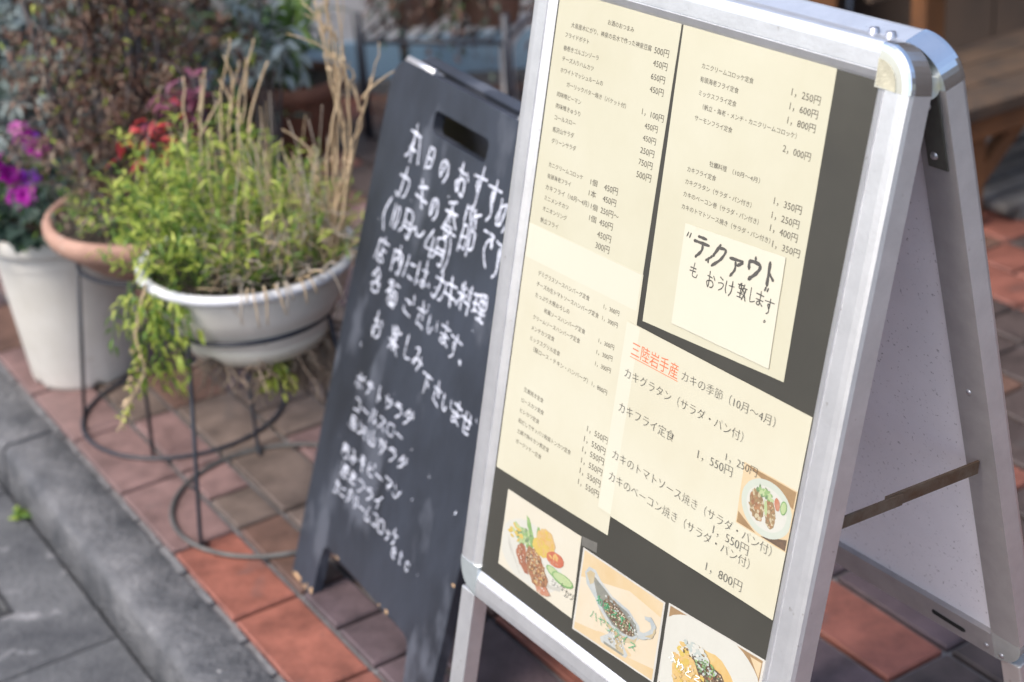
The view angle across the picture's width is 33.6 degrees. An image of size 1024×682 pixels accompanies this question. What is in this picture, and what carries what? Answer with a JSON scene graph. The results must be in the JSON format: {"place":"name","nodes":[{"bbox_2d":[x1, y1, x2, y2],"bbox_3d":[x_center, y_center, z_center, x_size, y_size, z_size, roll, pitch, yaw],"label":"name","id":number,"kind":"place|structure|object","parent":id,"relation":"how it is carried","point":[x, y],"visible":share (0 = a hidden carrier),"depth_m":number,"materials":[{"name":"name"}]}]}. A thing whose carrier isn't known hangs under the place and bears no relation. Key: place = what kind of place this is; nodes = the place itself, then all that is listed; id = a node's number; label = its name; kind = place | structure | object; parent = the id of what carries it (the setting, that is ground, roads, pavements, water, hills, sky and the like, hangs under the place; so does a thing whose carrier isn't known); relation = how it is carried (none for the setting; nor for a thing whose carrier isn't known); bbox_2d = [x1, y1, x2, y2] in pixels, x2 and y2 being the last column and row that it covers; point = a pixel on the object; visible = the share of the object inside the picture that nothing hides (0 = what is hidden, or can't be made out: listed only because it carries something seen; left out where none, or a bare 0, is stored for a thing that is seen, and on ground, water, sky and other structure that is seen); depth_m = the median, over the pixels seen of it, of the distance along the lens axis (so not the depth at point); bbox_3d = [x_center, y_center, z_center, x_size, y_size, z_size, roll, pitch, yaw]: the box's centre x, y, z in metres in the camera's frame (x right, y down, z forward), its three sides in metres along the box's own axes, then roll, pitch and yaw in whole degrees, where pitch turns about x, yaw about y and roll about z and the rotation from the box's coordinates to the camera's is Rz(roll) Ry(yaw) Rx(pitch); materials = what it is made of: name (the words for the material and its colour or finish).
{"place":"outdoors","nodes":[
{"label":"outdoors","id":0,"kind":"place"},
{"bbox_2d":[0,593,12,617],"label":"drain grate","id":1,"kind":"object","parent":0,"point":[5,609],"visible":1,"depth_m":2.98,"materials":[{"name":"metal"}]},
{"bbox_2d":[0,83,1023,681],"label":"pavement","id":2,"kind":"structure","parent":0,"point":[278,623],"depth_m":3.03,"materials":[{"name":"red brick"}]},
{"bbox_2d":[0,0,114,190],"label":"grey leaf shrub","id":3,"kind":"object","parent":2,"relation":"on","point":[16,20],"visible":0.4,"depth_m":3.59,"materials":[{"name":"green plant"}]},
{"bbox_2d":[0,190,137,390],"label":"white pot","id":4,"kind":"object","parent":2,"relation":"on","point":[40,286],"visible":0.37,"depth_m":3.44,"materials":[{"name":"plastic"}]},
{"bbox_2d":[0,121,119,254],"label":"purple flower plant","id":5,"kind":"object","parent":4,"relation":"on","point":[19,237],"visible":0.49,"depth_m":3.34,"materials":[{"name":"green plant"}]},
{"bbox_2d":[0,0,312,186],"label":"dark shrub","id":6,"kind":"object","parent":2,"relation":"on","point":[214,45],"visible":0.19,"depth_m":4.35,"materials":[{"name":"green plant"}]},
{"bbox_2d":[76,263,285,460],"bbox_3d":[-0.667,-0.018,3.324,0.409,0.348,0.409,-4,26,0],"label":"plant stand","id":7,"kind":"object","parent":2,"relation":"on","point":[92,403],"visible":0.38,"depth_m":3.25,"materials":[{"name":"black metal"}]},
{"bbox_2d":[41,169,242,280],"bbox_3d":[-0.681,-0.211,3.240,0.409,0.103,0.410,-4,26,0],"label":"terracotta bowl","id":8,"kind":"object","parent":7,"relation":"on","point":[67,244],"visible":0.31,"depth_m":3.11,"materials":[{"name":"ceramic"}]},
{"bbox_2d":[0,0,233,228],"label":"withered shrub","id":9,"kind":"object","parent":8,"relation":"in","point":[100,95],"visible":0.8,"depth_m":3.14,"materials":[{"name":"brown plant"}]},
{"bbox_2d":[47,143,233,243],"bbox_3d":[-0.703,-0.283,3.197,0.350,0.095,0.349,-4,26,0],"label":"creeping plant","id":10,"kind":"object","parent":8,"relation":"in","point":[84,229],"visible":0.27,"depth_m":3.14,"materials":[{"name":"green plant"}]},
{"bbox_2d":[106,68,213,209],"bbox_3d":[-0.617,-0.334,3.058,0.155,0.296,0.179,14,31,32],"label":"red leaf shrub","id":11,"kind":"object","parent":8,"relation":"in","point":[191,104],"visible":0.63,"depth_m":3.03,"materials":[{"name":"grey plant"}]},
{"bbox_2d":[162,304,337,558],"bbox_3d":[-0.433,0.112,2.978,0.393,0.388,0.393,-4,26,0],"label":"plant stand","id":12,"kind":"object","parent":2,"relation":"on","point":[258,449],"visible":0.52,"depth_m":2.89,"materials":[{"name":"black metal"}]},
{"bbox_2d":[135,211,357,366],"bbox_3d":[-0.439,-0.080,2.884,0.374,0.157,0.376,-4,26,0],"label":"oval planter","id":13,"kind":"object","parent":12,"relation":"on","point":[213,317],"visible":0.56,"depth_m":2.77,"materials":[{"name":"white plastic"}]},
{"bbox_2d":[53,0,393,431],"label":"herb plant","id":14,"kind":"object","parent":13,"relation":"in","point":[216,234],"visible":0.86,"depth_m":2.76,"materials":[{"name":"green plant"}]},
{"bbox_2d":[2,0,533,119],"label":"shop wall","id":15,"kind":"structure","parent":2,"relation":"on","point":[388,61],"depth_m":5.13,"materials":[{"name":"concrete"}]},
{"bbox_2d":[220,0,321,203],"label":"grey leaf sprig","id":16,"kind":"object","parent":2,"relation":"on","point":[278,46],"visible":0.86,"depth_m":3.41,"materials":[{"name":"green plant"}]},
{"bbox_2d":[243,60,344,162],"bbox_3d":[-0.593,-0.625,4.706,0.282,0.230,0.282,-4,26,0],"label":"terracotta pot","id":17,"kind":"object","parent":2,"relation":"on","point":[318,97],"visible":0.44,"depth_m":4.62,"materials":[{"name":"ceramic"}]},
{"bbox_2d":[133,0,356,90],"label":"strap leaf plant","id":18,"kind":"object","parent":17,"relation":"in","point":[291,9],"visible":0.41,"depth_m":4.55,"materials":[{"name":"green plant"}]},
{"bbox_2d":[292,56,520,681],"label":"blackboard","id":19,"kind":"object","parent":2,"relation":"on","point":[385,512],"visible":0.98,"depth_m":2.50,"materials":[{"name":"paint"}]},
{"bbox_2d":[352,5,532,137],"bbox_3d":[-0.165,-0.798,4.837,0.454,0.369,0.360,3,27,15],"label":"plant rack","id":20,"kind":"object","parent":2,"relation":"on","point":[507,35],"visible":0.58,"depth_m":4.68,"materials":[{"name":"black metal"}]},
{"bbox_2d":[387,0,443,26],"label":"clay planter","id":21,"kind":"object","parent":20,"relation":"on","point":[430,14],"visible":0.83,"depth_m":4.74,"materials":[{"name":"ceramic"}]},
{"bbox_2d":[362,0,471,65],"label":"trailing plant","id":22,"kind":"object","parent":21,"relation":"in","point":[399,30],"visible":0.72,"depth_m":4.72,"materials":[{"name":"green plant"}]},
{"bbox_2d":[463,0,520,27],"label":"clay planter","id":23,"kind":"object","parent":20,"relation":"on","point":[511,8],"visible":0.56,"depth_m":4.68,"materials":[{"name":"ceramic"}]},
{"bbox_2d":[435,0,534,81],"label":"trailing plant","id":24,"kind":"object","parent":23,"relation":"in","point":[459,13],"visible":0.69,"depth_m":4.66,"materials":[{"name":"green plant"}]},
{"bbox_2d":[0,0,1023,681],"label":"mortar","id":25,"kind":"object","parent":2,"relation":"attached to","point":[230,624],"visible":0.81,"depth_m":2.96,"materials":[{"name":"grey concrete"}]},
{"bbox_2d":[500,9,532,98],"bbox_3d":[0.111,-0.839,4.936,0.347,0.318,0.076,-14,28,-18],"label":"white pipe","id":26,"kind":"object","parent":2,"relation":"on","point":[522,18],"visible":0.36,"depth_m":4.86,"materials":[{"name":"paint"}]},
{"bbox_2d":[450,0,1023,681],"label":"menu stand","id":27,"kind":"object","parent":2,"relation":"on","point":[892,384],"visible":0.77,"depth_m":1.66,"materials":[{"name":"metal"}]},
{"bbox_2d":[498,489,581,617],"bbox_3d":[0.031,0.239,1.932,0.024,0.096,0.145,-20,30,-30],"label":"photo card","id":28,"kind":"object","parent":27,"relation":"on","point":[539,551],"visible":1,"depth_m":1.93,"materials":[{"name":"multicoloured paper"}]},
{"bbox_2d":[497,222,642,534],"bbox_3d":[0.061,0.041,1.862,0.070,0.290,0.210,-20,30,-30],"label":"menu sheet","id":29,"kind":"object","parent":27,"relation":"on","point":[578,307],"visible":1,"depth_m":1.86,"materials":[{"name":"beige paper"}]},
{"bbox_2d":[582,536,596,552],"bbox_3d":[0.085,0.222,1.855,0.003,0.014,0.028,-21,31,-31],"label":"paper tag","id":30,"kind":"object","parent":27,"relation":"attached to","point":[589,544],"visible":1,"depth_m":1.85,"materials":[{"name":"white paper"}]},
{"bbox_2d":[530,0,681,273],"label":"menu sheet","id":31,"kind":"object","parent":27,"relation":"attached to","point":[611,77],"visible":1,"depth_m":1.77,"materials":[{"name":"beige paper"}]},
{"bbox_2d":[572,547,664,681],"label":"photo card","id":32,"kind":"object","parent":27,"relation":"on","point":[618,615],"visible":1,"depth_m":1.82,"materials":[{"name":"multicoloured paper"}]},
{"bbox_2d":[597,321,812,619],"bbox_3d":[0.184,0.124,1.700,0.051,0.208,0.275,-20,30,-29],"label":"menu sheet","id":33,"kind":"object","parent":27,"relation":"attached to","point":[690,434],"visible":1,"depth_m":1.70,"materials":[{"name":"beige paper"}]},
{"bbox_2d":[736,462,797,552],"bbox_3d":[0.242,0.159,1.625,0.015,0.062,0.074,-20,30,-29],"label":"photo print","id":34,"kind":"object","parent":33,"relation":"attached to","point":[766,507],"visible":1,"depth_m":1.62,"materials":[{"name":"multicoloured paper"}]},
{"bbox_2d":[657,603,765,681],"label":"photo card","id":35,"kind":"object","parent":27,"relation":"on","point":[694,649],"visible":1,"depth_m":1.72,"materials":[{"name":"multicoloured paper"}]},
{"bbox_2d":[643,25,836,381],"bbox_3d":[0.212,-0.132,1.629,0.072,0.296,0.216,-21,30,-30],"label":"menu sheet","id":36,"kind":"object","parent":27,"relation":"attached to","point":[746,139],"visible":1,"depth_m":1.61,"materials":[{"name":"beige paper"}]},
{"bbox_2d":[671,223,785,368],"bbox_3d":[0.207,-0.047,1.643,0.026,0.108,0.145,-21,30,-30],"label":"handwritten note","id":37,"kind":"object","parent":36,"relation":"attached to","point":[727,294],"visible":1,"depth_m":1.64,"materials":[{"name":"paper"}]},
{"bbox_2d":[809,0,836,6],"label":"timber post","id":38,"kind":"object","parent":2,"relation":"on","point":[830,2],"depth_m":4.26,"materials":[{"name":"wood"}]},
{"bbox_2d":[866,0,1023,210],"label":"wooden bench","id":39,"kind":"object","parent":2,"relation":"on","point":[993,67],"visible":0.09,"depth_m":3.91,"materials":[{"name":"brown wood"}]},
{"bbox_2d":[982,128,1023,219],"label":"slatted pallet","id":40,"kind":"object","parent":2,"relation":"on","point":[1003,189],"visible":0.15,"depth_m":4.06,"materials":[{"name":"brown wood"}]},
{"bbox_2d":[836,0,1023,48],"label":"timber wall","id":41,"kind":"structure","parent":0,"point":[967,22],"depth_m":5.10,"materials":[{"name":"brown wood"}]},
{"label":"ground","id":42,"kind":"structure","parent":0,"visible":0},
{"bbox_2d":[0,484,152,681],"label":"gutter","id":43,"kind":"object","parent":42,"relation":"on","point":[55,626],"visible":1,"depth_m":2.93,"materials":[{"name":"concrete"}]},
{"bbox_2d":[8,505,32,519],"bbox_3d":[-0.938,0.330,3.258,0.054,0.021,0.052,-4,26,0],"label":"weed","id":44,"kind":"object","parent":43,"relation":"on","point":[16,514],"visible":0.91,"depth_m":3.25,"materials":[{"name":"green plant"}]},
{"bbox_2d":[0,370,275,681],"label":"kerb","id":45,"kind":"structure","parent":42,"relation":"on","point":[163,619],"depth_m":2.95,"materials":[{"name":"concrete"}]}
]}

